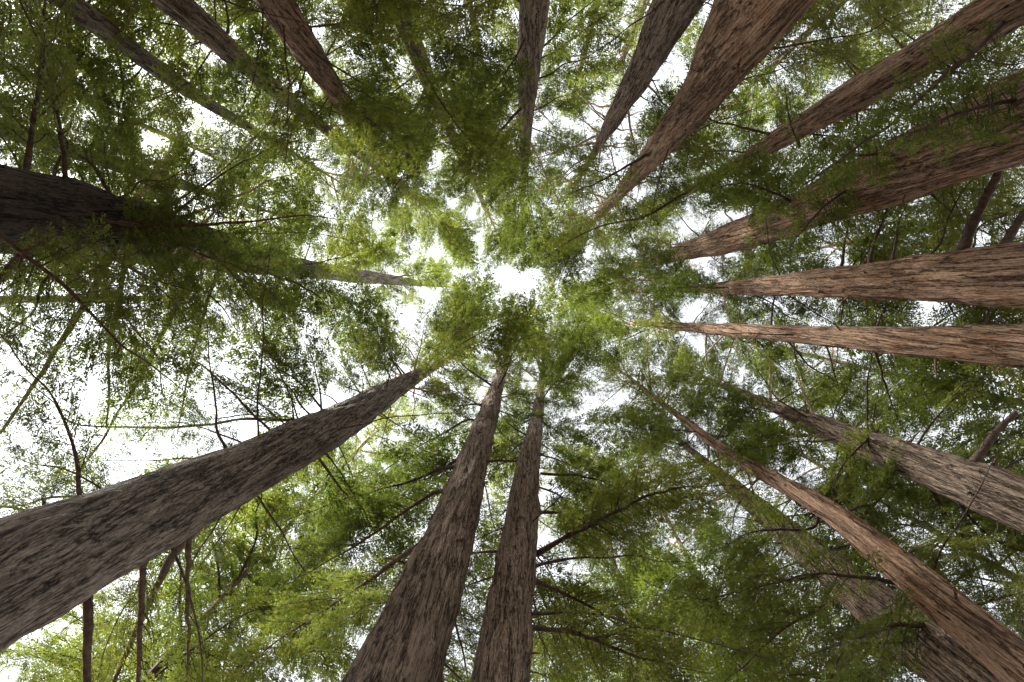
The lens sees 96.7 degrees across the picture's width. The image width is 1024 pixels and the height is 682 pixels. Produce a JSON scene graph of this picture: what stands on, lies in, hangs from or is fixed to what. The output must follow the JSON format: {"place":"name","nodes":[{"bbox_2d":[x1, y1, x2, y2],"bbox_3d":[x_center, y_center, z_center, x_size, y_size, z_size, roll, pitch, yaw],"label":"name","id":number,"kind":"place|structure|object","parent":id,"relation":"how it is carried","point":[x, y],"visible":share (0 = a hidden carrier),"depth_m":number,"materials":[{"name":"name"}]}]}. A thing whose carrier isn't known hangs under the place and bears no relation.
{"place":"outdoors","nodes":[
{"label":"outdoors","id":0,"kind":"place"},
{"bbox_2d":[0,0,1023,681],"label":"sky","id":1,"kind":"structure","parent":0,"point":[511,280],"materials":[{"name":"white"}]},
{"bbox_3d":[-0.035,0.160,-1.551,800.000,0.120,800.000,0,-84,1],"label":"ground","id":2,"kind":"structure","parent":0,"visible":0},
{"bbox_2d":[0,254,274,372],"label":"conifer tree","id":3,"kind":"object","parent":2,"relation":"on","point":[24,322],"visible":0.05,"depth_m":14.60,"materials":[{"name":"green plant"}]},
{"bbox_2d":[0,0,318,245],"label":"conifer tree","id":4,"kind":"object","parent":2,"relation":"on","point":[82,86],"visible":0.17,"depth_m":10.82,"materials":[{"name":"green plant"}]},
{"bbox_2d":[0,0,338,221],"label":"conifer tree","id":5,"kind":"object","parent":2,"relation":"on","point":[139,85],"visible":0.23,"depth_m":13.66,"materials":[{"name":"green plant"}]},
{"bbox_2d":[0,0,370,475],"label":"conifer tree","id":6,"kind":"object","parent":2,"relation":"on","point":[45,211],"visible":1,"depth_m":7.91,"materials":[{"name":"green plant"}]},
{"bbox_2d":[0,0,381,252],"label":"conifer tree","id":7,"kind":"object","parent":2,"relation":"on","point":[95,20],"visible":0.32,"depth_m":13.36,"materials":[{"name":"green plant"}]},
{"bbox_2d":[18,0,372,176],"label":"conifer tree","id":8,"kind":"object","parent":2,"relation":"on","point":[294,63],"visible":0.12,"depth_m":14.30,"materials":[{"name":"green plant"}]},
{"bbox_2d":[0,391,421,681],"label":"conifer tree","id":9,"kind":"object","parent":2,"relation":"on","point":[66,660],"visible":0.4,"depth_m":11.27,"materials":[{"name":"green plant"}]},
{"bbox_2d":[0,130,469,364],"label":"conifer tree","id":10,"kind":"object","parent":2,"relation":"on","point":[369,258],"visible":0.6,"depth_m":23.57,"materials":[{"name":"green plant"}]},
{"bbox_2d":[110,422,427,681],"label":"conifer tree","id":11,"kind":"object","parent":2,"relation":"on","point":[344,663],"visible":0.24,"depth_m":13.73,"materials":[{"name":"green plant"}]},
{"bbox_2d":[0,237,544,681],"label":"conifer tree","id":12,"kind":"object","parent":2,"relation":"on","point":[68,552],"visible":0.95,"depth_m":7.16,"materials":[{"name":"green plant"}]},
{"bbox_2d":[85,0,481,272],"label":"conifer tree","id":13,"kind":"object","parent":2,"relation":"on","point":[195,19],"visible":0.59,"depth_m":11.62,"materials":[{"name":"green plant"}]},
{"bbox_2d":[199,0,455,128],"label":"conifer tree","id":14,"kind":"object","parent":2,"relation":"on","point":[320,9],"visible":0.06,"depth_m":14.38,"materials":[{"name":"green plant"}]},
{"bbox_2d":[203,0,455,227],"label":"conifer tree","id":15,"kind":"object","parent":2,"relation":"on","point":[305,48],"visible":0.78,"depth_m":12.11,"materials":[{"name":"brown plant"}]},
{"bbox_2d":[217,275,578,681],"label":"conifer tree","id":16,"kind":"object","parent":2,"relation":"on","point":[409,637],"visible":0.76,"depth_m":8.94,"materials":[{"name":"green plant"}]},
{"bbox_2d":[299,0,533,262],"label":"conifer tree","id":17,"kind":"object","parent":2,"relation":"on","point":[430,95],"visible":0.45,"depth_m":13.69,"materials":[{"name":"green plant"}]},
{"bbox_2d":[414,0,542,99],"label":"conifer tree","id":18,"kind":"object","parent":2,"relation":"on","point":[474,29],"visible":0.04,"depth_m":18.56,"materials":[{"name":"green plant"}]},
{"bbox_2d":[367,0,641,271],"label":"conifer tree","id":19,"kind":"object","parent":2,"relation":"on","point":[527,36],"visible":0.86,"depth_m":13.83,"materials":[{"name":"green plant"}]},
{"bbox_2d":[362,297,785,681],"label":"conifer tree","id":20,"kind":"object","parent":2,"relation":"on","point":[509,641],"visible":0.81,"depth_m":8.78,"materials":[{"name":"green plant"}]},
{"bbox_2d":[537,0,644,121],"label":"conifer tree","id":21,"kind":"object","parent":2,"relation":"on","point":[593,3],"visible":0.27,"depth_m":20.22,"materials":[{"name":"green plant"}]},
{"bbox_2d":[531,439,756,681],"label":"conifer tree","id":22,"kind":"object","parent":2,"relation":"on","point":[605,576],"visible":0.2,"depth_m":14.38,"materials":[{"name":"green plant"}]},
{"bbox_2d":[586,0,709,103],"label":"conifer tree","id":23,"kind":"object","parent":2,"relation":"on","point":[639,25],"visible":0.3,"depth_m":20.65,"materials":[{"name":"green plant"}]},
{"bbox_2d":[508,0,855,275],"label":"conifer tree","id":24,"kind":"object","parent":2,"relation":"on","point":[666,24],"visible":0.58,"depth_m":11.97,"materials":[{"name":"green plant"}]},
{"bbox_2d":[507,0,977,316],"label":"conifer tree","id":25,"kind":"object","parent":2,"relation":"on","point":[738,41],"visible":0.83,"depth_m":8.56,"materials":[{"name":"green plant"}]},
{"bbox_2d":[606,439,904,681],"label":"conifer tree","id":26,"kind":"object","parent":2,"relation":"on","point":[785,633],"visible":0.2,"depth_m":11.54,"materials":[{"name":"green plant"}]},
{"bbox_2d":[524,0,1023,273],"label":"conifer tree","id":27,"kind":"object","parent":2,"relation":"on","point":[959,40],"visible":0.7,"depth_m":9.74,"materials":[{"name":"green plant"}]},
{"bbox_2d":[552,65,1023,323],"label":"conifer tree","id":28,"kind":"object","parent":2,"relation":"on","point":[986,137],"visible":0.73,"depth_m":8.60,"materials":[{"name":"green plant"}]},
{"bbox_2d":[556,205,1023,438],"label":"conifer tree","id":29,"kind":"object","parent":2,"relation":"on","point":[1001,345],"visible":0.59,"depth_m":11.93,"materials":[{"name":"green plant"}]},
{"bbox_2d":[557,325,1023,681],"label":"conifer tree","id":30,"kind":"object","parent":2,"relation":"on","point":[987,640],"visible":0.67,"depth_m":9.15,"materials":[{"name":"green plant"}]},
{"bbox_2d":[567,394,1023,681],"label":"conifer tree","id":31,"kind":"object","parent":2,"relation":"on","point":[932,651],"visible":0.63,"depth_m":9.17,"materials":[{"name":"green plant"}]},
{"bbox_2d":[600,166,1023,380],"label":"conifer tree","id":32,"kind":"object","parent":2,"relation":"on","point":[966,271],"visible":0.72,"depth_m":8.88,"materials":[{"name":"green plant"}]},
{"bbox_2d":[673,0,967,159],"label":"conifer tree","id":33,"kind":"object","parent":2,"relation":"on","point":[688,49],"visible":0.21,"depth_m":17.05,"materials":[{"name":"green plant"}]},
{"bbox_2d":[637,307,1023,615],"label":"conifer tree","id":34,"kind":"object","parent":2,"relation":"on","point":[936,473],"visible":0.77,"depth_m":10.52,"materials":[{"name":"green plant"}]},
{"bbox_2d":[706,365,1023,637],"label":"conifer tree","id":35,"kind":"object","parent":2,"relation":"on","point":[825,460],"visible":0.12,"depth_m":13.53,"materials":[{"name":"green plant"}]},
{"bbox_2d":[714,297,1023,512],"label":"conifer tree","id":36,"kind":"object","parent":2,"relation":"on","point":[957,369],"visible":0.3,"depth_m":12.59,"materials":[{"name":"green plant"}]},
{"bbox_2d":[731,164,1023,318],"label":"conifer tree","id":37,"kind":"object","parent":2,"relation":"on","point":[914,211],"visible":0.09,"depth_m":13.12,"materials":[{"name":"green plant"}]}
]}

